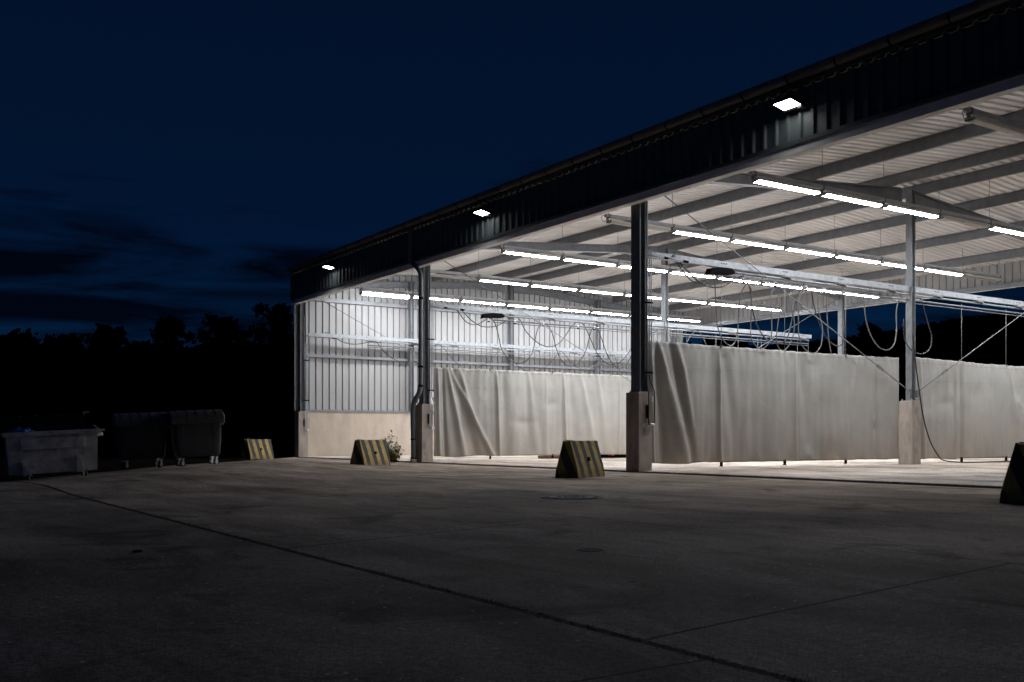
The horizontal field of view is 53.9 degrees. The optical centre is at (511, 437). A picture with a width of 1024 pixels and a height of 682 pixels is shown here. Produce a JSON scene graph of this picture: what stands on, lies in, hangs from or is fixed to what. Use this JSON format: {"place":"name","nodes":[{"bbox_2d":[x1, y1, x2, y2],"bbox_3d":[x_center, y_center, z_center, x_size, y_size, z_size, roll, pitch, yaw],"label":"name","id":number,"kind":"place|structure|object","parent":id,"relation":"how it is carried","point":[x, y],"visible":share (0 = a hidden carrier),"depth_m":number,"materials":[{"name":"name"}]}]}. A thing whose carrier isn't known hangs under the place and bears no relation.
{"place":"outdoors","nodes":[
{"label":"outdoors","id":0,"kind":"place"},
{"bbox_2d":[0,445,293,481],"bbox_3d":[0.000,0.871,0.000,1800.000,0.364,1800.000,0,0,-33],"label":"ground","id":1,"kind":"structure","parent":0,"point":[108,459],"depth_m":37.20,"materials":[{"name":"soil"}]},
{"bbox_2d":[83,323,143,447],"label":"tree","id":2,"kind":"object","parent":1,"relation":"on","point":[103,340],"visible":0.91,"depth_m":79.73,"materials":[{"name":"green plant"}]},
{"bbox_2d":[133,314,203,449],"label":"tree","id":3,"kind":"object","parent":1,"relation":"on","point":[165,345],"visible":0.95,"depth_m":69.45,"materials":[{"name":"green plant"}]},
{"bbox_2d":[191,312,261,449],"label":"tree","id":4,"kind":"object","parent":1,"relation":"on","point":[226,332],"visible":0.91,"depth_m":69.56,"materials":[{"name":"green plant"}]},
{"bbox_2d":[248,302,295,450],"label":"tree","id":5,"kind":"object","parent":1,"relation":"on","point":[279,318],"visible":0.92,"depth_m":61.77,"materials":[{"name":"green plant"}]},
{"bbox_2d":[702,333,748,347],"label":"tree","id":6,"kind":"object","parent":1,"relation":"on","point":[737,344],"visible":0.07,"depth_m":119.28,"materials":[{"name":"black plant"}]},
{"bbox_2d":[760,340,796,350],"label":"tree","id":7,"kind":"object","parent":1,"relation":"on","point":[781,347],"visible":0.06,"depth_m":129.63,"materials":[{"name":"black plant"}]},
{"bbox_2d":[810,346,835,353],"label":"tree","id":8,"kind":"object","parent":1,"relation":"on","point":[823,350],"visible":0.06,"depth_m":117.93,"materials":[{"name":"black plant"}]},
{"bbox_2d":[687,311,1023,394],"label":"wood","id":9,"kind":"object","parent":1,"relation":"on","point":[979,328],"visible":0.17,"depth_m":172.26,"materials":[{"name":"green plant"}]},
{"bbox_2d":[847,321,890,356],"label":"tree","id":10,"kind":"object","parent":1,"relation":"on","point":[864,342],"visible":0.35,"depth_m":109.59,"materials":[{"name":"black plant"}]},
{"bbox_2d":[882,330,916,400],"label":"tree","id":11,"kind":"object","parent":1,"relation":"on","point":[898,350],"visible":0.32,"depth_m":139.13,"materials":[{"name":"black plant"}]},
{"bbox_2d":[1,373,293,444],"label":"hillside","id":12,"kind":"structure","parent":0,"point":[230,439],"depth_m":113.23,"materials":[{"name":"plant"}]},
{"bbox_2d":[45,485,813,681],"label":"joint grass","id":13,"kind":"structure","parent":0,"point":[482,599],"depth_m":5.02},
{"bbox_2d":[0,457,1023,681],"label":"yard pavement","id":14,"kind":"structure","parent":0,"point":[824,581],"depth_m":5.75,"materials":[{"name":"concrete"}]},
{"bbox_2d":[0,411,104,479],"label":"steel container","id":15,"kind":"object","parent":14,"relation":"on","point":[65,446],"visible":0.99,"depth_m":20.12,"materials":[{"name":"metal"}]},
{"bbox_2d":[7,427,34,432],"bbox_3d":[-9.849,-0.095,20.153,0.599,0.253,0.450,0,0,0],"label":"rubbish bag","id":16,"kind":"object","parent":15,"relation":"in","point":[18,429],"visible":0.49,"depth_m":20.04,"materials":[{"name":"blue plastic"}]},
{"bbox_2d":[111,412,168,469],"bbox_3d":[-9.320,0.073,25.285,1.360,1.410,1.155,-3,1,-24],"label":"wheeled bin","id":17,"kind":"object","parent":14,"relation":"on","point":[139,435],"visible":0.99,"depth_m":24.86,"materials":[{"name":"plastic"}]},
{"bbox_2d":[167,409,224,465],"bbox_3d":[-7.936,0.009,25.285,1.360,1.410,1.155,-3,1,-24],"label":"wheeled bin","id":18,"kind":"object","parent":14,"relation":"on","point":[195,433],"visible":0.96,"depth_m":24.86,"materials":[{"name":"plastic"}]},
{"bbox_2d":[240,439,273,459],"bbox_3d":[-9.418,0.425,37.221,0.522,0.749,1.229,0,0,30],"label":"concrete barrier","id":19,"kind":"object","parent":14,"relation":"on","point":[257,449],"visible":1,"depth_m":36.96,"materials":[{"name":"yellow paint"}]},
{"bbox_2d":[350,439,389,464],"bbox_3d":[-4.026,0.425,28.643,0.522,0.749,1.229,0,0,30],"label":"concrete barrier","id":20,"kind":"object","parent":14,"relation":"on","point":[370,452],"visible":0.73,"depth_m":28.34,"materials":[{"name":"yellow paint"}]},
{"bbox_2d":[380,430,404,462],"bbox_3d":[-3.878,0.325,32.117,0.876,1.211,0.367,0,0,10],"label":"weed bush","id":21,"kind":"object","parent":14,"relation":"on","point":[394,457],"visible":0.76,"depth_m":32.05,"materials":[{"name":"green plant"}]},
{"bbox_2d":[539,495,602,499],"bbox_3d":[0.790,0.799,13.398,0.850,0.022,0.850,0,0,-33],"label":"manhole cover","id":22,"kind":"object","parent":14,"relation":"on","point":[573,497],"visible":0.92,"depth_m":13.28,"materials":[{"name":"metal"}]},
{"bbox_2d":[555,440,604,477],"bbox_3d":[1.389,0.425,20.393,0.522,0.749,1.229,0,0,31],"label":"concrete barrier","id":23,"kind":"object","parent":14,"relation":"on","point":[579,459],"visible":0.99,"depth_m":19.98,"materials":[{"name":"yellow paint"}]},
{"bbox_2d":[577,548,602,551],"bbox_3d":[0.555,0.803,7.151,0.190,0.014,0.190,0,0,-33],"label":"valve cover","id":24,"kind":"object","parent":14,"relation":"on","point":[589,549],"visible":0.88,"depth_m":7.17,"materials":[{"name":"metal"}]},
{"bbox_2d":[297,457,1001,488],"bbox_3d":[2.954,0.804,22.850,0.110,0.032,42.100,0,0,-33],"label":"drain groove","id":25,"kind":"object","parent":14,"relation":"on","point":[732,476],"visible":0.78,"depth_m":19.89,"materials":[{"name":"black"}]},
{"bbox_2d":[999,442,1023,503],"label":"concrete barrier","id":26,"kind":"object","parent":14,"relation":"on","point":[1012,490],"visible":1,"depth_m":12.13,"materials":[{"name":"yellow paint"}]},
{"bbox_2d":[0,0,1023,349],"label":"sky","id":27,"kind":"structure","parent":0,"point":[159,158],"materials":[{"name":"blue"}]},
{"bbox_2d":[538,455,558,458],"bbox_3d":[1.393,0.688,35.715,0.950,0.115,0.300,0,0,-33],"label":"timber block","id":28,"kind":"object","parent":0,"point":[547,456],"depth_m":35.49,"materials":[{"name":"brown wood"}]},
{"bbox_2d":[601,454,625,457],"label":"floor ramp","id":29,"kind":"structure","parent":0,"point":[616,456],"depth_m":36.88,"materials":[{"name":"concrete"}]},
{"bbox_2d":[307,455,1010,487],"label":"wash floor","id":30,"kind":"structure","parent":0,"point":[931,471],"depth_m":24.84,"materials":[{"name":"concrete"}]},
{"bbox_2d":[286,0,1023,471],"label":"wash hall","id":31,"kind":"structure","parent":30,"relation":"on","point":[880,116],"depth_m":30.89,"materials":[{"name":"metal"}]},
{"bbox_2d":[303,316,334,430],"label":"pipe bundle","id":32,"kind":"object","parent":31,"relation":"attached to","point":[304,360],"visible":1,"depth_m":40.57,"materials":[{"name":"metal"}]},
{"bbox_2d":[321,263,336,269],"bbox_3d":[-6.701,-6.242,36.880,0.395,0.244,0.556,0,0,-33],"label":"flood light","id":33,"kind":"object","parent":31,"relation":"attached to","point":[329,266],"visible":1,"depth_m":36.77,"materials":[{"name":"white plastic"}]},
{"bbox_2d":[408,226,422,462],"bbox_3d":[-3.036,-2.947,31.672,0.214,7.508,0.851,0,0,-33],"label":"downpipe","id":34,"kind":"object","parent":31,"relation":"attached to","point":[416,267],"visible":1,"depth_m":31.41,"materials":[{"name":"black plastic"}]},
{"bbox_2d":[427,266,464,428],"bbox_3d":[-2.089,-2.860,32.172,1.392,5.180,0.198,0,0,-33],"label":"pipe bundle","id":35,"kind":"object","parent":31,"relation":"attached to","point":[429,339],"visible":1,"depth_m":31.90,"materials":[{"name":"metal"}]},
{"bbox_2d":[308,332,630,361],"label":"hose beam","id":36,"kind":"structure","parent":31,"relation":"attached to","point":[494,346],"depth_m":44.84,"materials":[{"name":"metal"}]},
{"bbox_2d":[325,332,417,362],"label":"hose","id":37,"kind":"object","parent":36,"relation":"hanging from","point":[380,347],"visible":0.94,"depth_m":42.06,"materials":[{"name":"black rubber"}]},
{"bbox_2d":[430,344,619,371],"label":"hose","id":38,"kind":"object","parent":36,"relation":"hanging from","point":[519,366],"visible":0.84,"depth_m":46.02,"materials":[{"name":"black rubber"}]},
{"bbox_2d":[472,207,492,217],"bbox_3d":[-0.811,-6.242,27.947,0.395,0.244,0.556,0,0,-33],"label":"flood light","id":39,"kind":"object","parent":31,"relation":"attached to","point":[482,212],"visible":1,"depth_m":27.87,"materials":[{"name":"white plastic"}]},
{"bbox_2d":[358,270,701,319],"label":"lamp rail","id":40,"kind":"object","parent":31,"relation":"hanging from","point":[478,298],"visible":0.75,"depth_m":43.86,"materials":[{"name":"metal"}]},
{"bbox_2d":[359,289,410,298],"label":"tube lamp","id":41,"kind":"object","parent":40,"relation":"attached to","point":[385,294],"visible":1,"depth_m":40.46,"materials":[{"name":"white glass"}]},
{"bbox_2d":[411,294,458,300],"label":"tube lamp","id":42,"kind":"object","parent":40,"relation":"attached to","point":[437,298],"visible":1,"depth_m":41.91,"materials":[{"name":"grey plastic"}]},
{"bbox_2d":[460,299,504,304],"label":"tube lamp","id":43,"kind":"object","parent":40,"relation":"attached to","point":[482,302],"visible":1,"depth_m":43.01,"materials":[{"name":"grey plastic"}]},
{"bbox_2d":[506,303,548,308],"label":"tube lamp","id":44,"kind":"object","parent":40,"relation":"attached to","point":[530,306],"visible":0.99,"depth_m":44.33,"materials":[{"name":"grey plastic"}]},
{"bbox_2d":[549,306,589,312],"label":"tube lamp","id":45,"kind":"object","parent":40,"relation":"attached to","point":[567,309],"visible":1,"depth_m":45.54,"materials":[{"name":"grey plastic"}]},
{"bbox_2d":[590,310,628,315],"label":"tube lamp","id":46,"kind":"object","parent":40,"relation":"attached to","point":[610,313],"visible":1,"depth_m":46.84,"materials":[{"name":"grey plastic"}]},
{"bbox_2d":[629,313,660,318],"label":"tube lamp","id":47,"kind":"object","parent":40,"relation":"attached to","point":[657,317],"visible":0.35,"depth_m":48.37,"materials":[{"name":"grey plastic"}]},
{"bbox_2d":[668,317,700,321],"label":"tube lamp","id":48,"kind":"object","parent":40,"relation":"attached to","point":[682,319],"visible":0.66,"depth_m":49.42,"materials":[{"name":"grey plastic"}]},
{"bbox_2d":[430,251,782,308],"bbox_3d":[4.536,-6.582,40.722,18.608,1.425,0.110,0,0,-33],"label":"lamp rail","id":49,"kind":"object","parent":31,"relation":"hanging from","point":[570,285],"visible":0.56,"depth_m":39.27,"materials":[{"name":"metal"}]},
{"bbox_2d":[430,273,476,280],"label":"tube lamp","id":50,"kind":"object","parent":49,"relation":"attached to","point":[450,276],"visible":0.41,"depth_m":36.20,"materials":[{"name":"grey plastic"}]},
{"bbox_2d":[477,277,528,285],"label":"tube lamp","id":51,"kind":"object","parent":49,"relation":"attached to","point":[503,281],"visible":1,"depth_m":37.40,"materials":[{"name":"grey plastic"}]},
{"bbox_2d":[529,283,577,290],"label":"tube lamp","id":52,"kind":"object","parent":49,"relation":"attached to","point":[554,287],"visible":1,"depth_m":38.67,"materials":[{"name":"grey plastic"}]},
{"bbox_2d":[578,288,623,294],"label":"tube lamp","id":53,"kind":"object","parent":49,"relation":"attached to","point":[600,291],"visible":1,"depth_m":39.95,"materials":[{"name":"grey plastic"}]},
{"bbox_2d":[624,292,660,298],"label":"tube lamp","id":54,"kind":"object","parent":49,"relation":"attached to","point":[653,297],"visible":0.47,"depth_m":41.37,"materials":[{"name":"grey plastic"}]},
{"bbox_2d":[668,298,706,303],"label":"tube lamp","id":55,"kind":"object","parent":49,"relation":"attached to","point":[688,300],"visible":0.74,"depth_m":42.53,"materials":[{"name":"grey plastic"}]},
{"bbox_2d":[707,301,745,307],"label":"tube lamp","id":56,"kind":"object","parent":49,"relation":"attached to","point":[727,304],"visible":1,"depth_m":43.80,"materials":[{"name":"grey plastic"}]},
{"bbox_2d":[745,305,780,310],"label":"tube lamp","id":57,"kind":"object","parent":49,"relation":"attached to","point":[765,308],"visible":0.9,"depth_m":45.05,"materials":[{"name":"grey plastic"}]},
{"bbox_2d":[430,303,811,345],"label":"hose beam","id":58,"kind":"structure","parent":31,"relation":"attached to","point":[494,313],"depth_m":35.93,"materials":[{"name":"metal"}]},
{"bbox_2d":[434,321,630,458],"bbox_3d":[1.385,-1.655,34.704,9.281,4.730,0.276,0,0,-33],"label":"splash curtain","id":59,"kind":"object","parent":58,"relation":"hanging from","point":[489,412],"visible":0.84,"depth_m":34.13,"materials":[{"name":"grey fabric"}]},
{"bbox_2d":[450,304,630,364],"bbox_3d":[1.230,-3.465,34.686,7.808,1.688,0.151,0,0,-33],"label":"hose","id":60,"kind":"object","parent":58,"relation":"hanging from","point":[544,345],"visible":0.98,"depth_m":34.66,"materials":[{"name":"black rubber"}]},
{"bbox_2d":[457,310,630,368],"bbox_3d":[1.306,-3.367,34.592,7.584,1.776,0.151,0,0,-33],"label":"hose","id":61,"kind":"object","parent":58,"relation":"hanging from","point":[554,342],"visible":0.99,"depth_m":34.55,"materials":[{"name":"black rubber"}]},
{"bbox_2d":[644,201,688,425],"bbox_3d":[3.641,-2.860,23.482,1.392,5.180,0.198,0,0,-33],"label":"pipe bundle","id":62,"kind":"object","parent":31,"relation":"attached to","point":[651,372],"visible":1,"depth_m":23.21,"materials":[{"name":"metal"}]},
{"bbox_2d":[496,226,880,294],"bbox_3d":[7.333,-6.529,36.338,18.765,1.532,0.110,0,0,-33],"label":"lamp rail","id":63,"kind":"object","parent":31,"relation":"hanging from","point":[562,253],"visible":0.81,"depth_m":35.07,"materials":[{"name":"metal"}]},
{"bbox_2d":[501,248,560,259],"bbox_3d":[0.591,-5.823,31.893,2.200,0.155,0.224,0,0,-33],"label":"tube lamp","id":64,"kind":"object","parent":63,"relation":"attached to","point":[530,254],"visible":1,"depth_m":31.78,"materials":[{"name":"grey plastic"}]},
{"bbox_2d":[561,255,615,265],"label":"tube lamp","id":65,"kind":"object","parent":63,"relation":"attached to","point":[587,261],"visible":1,"depth_m":33.05,"materials":[{"name":"grey plastic"}]},
{"bbox_2d":[616,263,667,272],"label":"tube lamp","id":66,"kind":"object","parent":63,"relation":"attached to","point":[653,269],"visible":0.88,"depth_m":34.55,"materials":[{"name":"grey plastic"}]},
{"bbox_2d":[668,269,715,277],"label":"tube lamp","id":67,"kind":"object","parent":63,"relation":"attached to","point":[687,273],"visible":0.84,"depth_m":35.61,"materials":[{"name":"grey plastic"}]},
{"bbox_2d":[716,275,759,283],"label":"tube lamp","id":68,"kind":"object","parent":63,"relation":"attached to","point":[718,277],"visible":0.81,"depth_m":36.69,"materials":[{"name":"grey plastic"}]},
{"bbox_2d":[760,283,801,288],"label":"tube lamp","id":69,"kind":"object","parent":63,"relation":"attached to","point":[781,285],"visible":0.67,"depth_m":38.28,"materials":[{"name":"grey plastic"}]},
{"bbox_2d":[805,288,840,293],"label":"tube lamp","id":70,"kind":"object","parent":63,"relation":"attached to","point":[823,290],"visible":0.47,"depth_m":39.53,"materials":[{"name":"white plastic"}]},
{"bbox_2d":[841,290,878,297],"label":"tube lamp","id":71,"kind":"object","parent":63,"relation":"attached to","point":[859,295],"visible":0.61,"depth_m":40.73,"materials":[{"name":"grey plastic"}]},
{"bbox_2d":[771,94,805,112],"bbox_3d":[5.189,-6.242,18.847,0.395,0.244,0.556,0,0,-33],"label":"flood light","id":72,"kind":"object","parent":31,"relation":"attached to","point":[787,103],"visible":1,"depth_m":18.81,"materials":[{"name":"white plastic"}]},
{"bbox_2d":[601,193,1001,277],"bbox_3d":[10.201,-6.529,31.988,18.765,1.532,0.110,0,0,-33],"label":"lamp rail","id":73,"kind":"object","parent":31,"relation":"hanging from","point":[729,235],"visible":0.9,"depth_m":30.89,"materials":[{"name":"metal"}]},
{"bbox_2d":[606,217,670,231],"bbox_3d":[3.459,-5.823,27.543,2.200,0.155,0.224,0,0,-33],"label":"tube lamp","id":74,"kind":"object","parent":73,"relation":"attached to","point":[628,224],"visible":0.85,"depth_m":27.27,"materials":[{"name":"grey plastic"}]},
{"bbox_2d":[670,227,729,240],"bbox_3d":[5.393,-5.823,28.818,2.200,0.155,0.224,0,0,-33],"label":"tube lamp","id":75,"kind":"object","parent":73,"relation":"attached to","point":[695,234],"visible":1,"depth_m":28.67,"materials":[{"name":"grey plastic"}]},
{"bbox_2d":[729,237,784,248],"bbox_3d":[7.326,-5.823,30.093,2.200,0.155,0.224,0,0,-33],"label":"tube lamp","id":76,"kind":"object","parent":73,"relation":"attached to","point":[755,243],"visible":1,"depth_m":29.97,"materials":[{"name":"grey plastic"}]},
{"bbox_2d":[783,245,834,256],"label":"tube lamp","id":77,"kind":"object","parent":73,"relation":"attached to","point":[802,250],"visible":1,"depth_m":31.26,"materials":[{"name":"grey plastic"}]},
{"bbox_2d":[833,253,880,263],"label":"tube lamp","id":78,"kind":"object","parent":73,"relation":"attached to","point":[857,258],"visible":1,"depth_m":32.51,"materials":[{"name":"grey plastic"}]},
{"bbox_2d":[879,260,923,269],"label":"tube lamp","id":79,"kind":"object","parent":73,"relation":"attached to","point":[897,264],"visible":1,"depth_m":33.64,"materials":[{"name":"grey plastic"}]},
{"bbox_2d":[922,267,963,275],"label":"tube lamp","id":80,"kind":"object","parent":73,"relation":"attached to","point":[943,271],"visible":1,"depth_m":35.07,"materials":[{"name":"grey plastic"}]},
{"bbox_2d":[962,274,1000,281],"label":"tube lamp","id":81,"kind":"object","parent":73,"relation":"attached to","point":[982,277],"visible":1,"depth_m":36.37,"materials":[{"name":"grey plastic"}]},
{"bbox_2d":[648,251,1023,316],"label":"hose beam","id":82,"kind":"structure","parent":31,"relation":"attached to","point":[724,268],"depth_m":27.07,"materials":[{"name":"metal"}]},
{"bbox_2d":[676,262,712,283],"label":"hose","id":83,"kind":"object","parent":82,"relation":"hanging from","point":[689,278],"visible":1,"depth_m":24.24,"materials":[{"name":"black rubber"}]},
{"bbox_2d":[672,255,743,287],"bbox_3d":[4.767,-3.971,24.418,2.411,0.673,0.156,0,0,-33],"label":"hose","id":84,"kind":"object","parent":82,"relation":"hanging from","point":[681,264],"visible":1,"depth_m":24.27,"materials":[{"name":"black rubber"}]},
{"bbox_2d":[713,277,795,350],"bbox_3d":[6.133,-3.057,25.318,3.088,1.666,0.147,0,0,-33],"label":"hose","id":85,"kind":"object","parent":82,"relation":"hanging from","point":[751,316],"visible":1,"depth_m":25.34,"materials":[{"name":"grey rubber"}]},
{"bbox_2d":[648,275,898,465],"bbox_3d":[7.066,-1.655,25.997,9.420,4.730,0.250,0,0,-33],"label":"splash curtain","id":86,"kind":"object","parent":82,"relation":"hanging from","point":[721,403],"visible":1,"depth_m":25.62,"materials":[{"name":"grey fabric"}]},
{"bbox_2d":[747,282,806,343],"bbox_3d":[6.811,-3.214,25.885,2.271,1.608,0.151,0,0,-33],"label":"hose","id":87,"kind":"object","parent":82,"relation":"hanging from","point":[790,323],"visible":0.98,"depth_m":25.84,"materials":[{"name":"black rubber"}]},
{"bbox_2d":[798,286,831,353],"bbox_3d":[8.014,-3.085,26.558,1.233,1.770,0.147,0,0,-33],"label":"hose","id":88,"kind":"object","parent":82,"relation":"hanging from","point":[821,322],"visible":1,"depth_m":26.61,"materials":[{"name":"grey rubber"}]},
{"bbox_2d":[811,289,843,346],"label":"hose","id":89,"kind":"object","parent":82,"relation":"hanging from","point":[820,325],"visible":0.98,"depth_m":26.88,"materials":[{"name":"black rubber"}]},
{"bbox_2d":[861,290,902,350],"bbox_3d":[10.338,-3.227,28.091,1.969,1.596,0.152,0,0,-33],"label":"hose","id":90,"kind":"object","parent":82,"relation":"hanging from","point":[868,327],"visible":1,"depth_m":27.97,"materials":[{"name":"grey rubber"}]},
{"bbox_2d":[903,298,931,353],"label":"hose","id":91,"kind":"object","parent":82,"relation":"hanging from","point":[928,326],"visible":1,"depth_m":28.95,"materials":[{"name":"grey rubber"}]},
{"bbox_2d":[916,304,1023,461],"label":"splash curtain","id":92,"kind":"object","parent":82,"relation":"hanging from","point":[972,410],"visible":0.97,"depth_m":30.41,"materials":[{"name":"grey fabric"}]},
{"bbox_2d":[747,149,1023,230],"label":"lamp rail","id":93,"kind":"object","parent":31,"relation":"hanging from","point":[860,195],"visible":0.87,"depth_m":25.10,"materials":[{"name":"metal"}]},
{"bbox_2d":[750,175,821,194],"bbox_3d":[6.322,-5.823,23.202,2.200,0.155,0.224,0,0,-33],"label":"tube lamp","id":94,"kind":"object","parent":93,"relation":"attached to","point":[773,183],"visible":1,"depth_m":23.08,"materials":[{"name":"grey plastic"}]},
{"bbox_2d":[819,189,882,206],"bbox_3d":[8.255,-5.823,24.477,2.200,0.155,0.224,0,0,-33],"label":"tube lamp","id":95,"kind":"object","parent":93,"relation":"attached to","point":[851,199],"visible":0.99,"depth_m":24.36,"materials":[{"name":"grey plastic"}]},
{"bbox_2d":[880,203,939,217],"bbox_3d":[10.189,-5.823,25.752,2.200,0.155,0.224,0,0,-33],"label":"tube lamp","id":96,"kind":"object","parent":93,"relation":"attached to","point":[909,210],"visible":0.99,"depth_m":25.63,"materials":[{"name":"grey plastic"}]},
{"bbox_2d":[936,214,989,227],"bbox_3d":[12.122,-5.823,27.027,2.200,0.155,0.224,0,0,-33],"label":"tube lamp","id":97,"kind":"object","parent":93,"relation":"attached to","point":[962,221],"visible":0.98,"depth_m":26.90,"materials":[{"name":"grey plastic"}]},
{"bbox_2d":[987,224,1023,235],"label":"tube lamp","id":98,"kind":"object","parent":93,"relation":"attached to","point":[1006,230],"visible":0.97,"depth_m":28.05,"materials":[{"name":"grey plastic"}]},
{"bbox_2d":[912,335,1009,462],"bbox_3d":[14.096,-1.077,29.986,6.397,3.646,0.332,0,0,-31],"label":"supply hose","id":99,"kind":"object","parent":31,"relation":"hanging from","point":[924,419],"visible":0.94,"depth_m":28.75,"materials":[{"name":"black rubber"}]},
{"bbox_2d":[962,105,1023,129],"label":"lamp rail","id":100,"kind":"object","parent":31,"relation":"hanging from","point":[991,116],"visible":0.94,"depth_m":18.60,"materials":[{"name":"metal"}]},
{"bbox_2d":[964,112,1023,138],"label":"tube lamp","id":101,"kind":"object","parent":100,"relation":"attached to","point":[995,125],"visible":0.99,"depth_m":18.60,"materials":[{"name":"grey metal"}]},
{"bbox_2d":[921,330,1023,365],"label":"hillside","id":102,"kind":"structure","parent":0,"point":[982,354],"depth_m":190.12,"materials":[{"name":"plant"}]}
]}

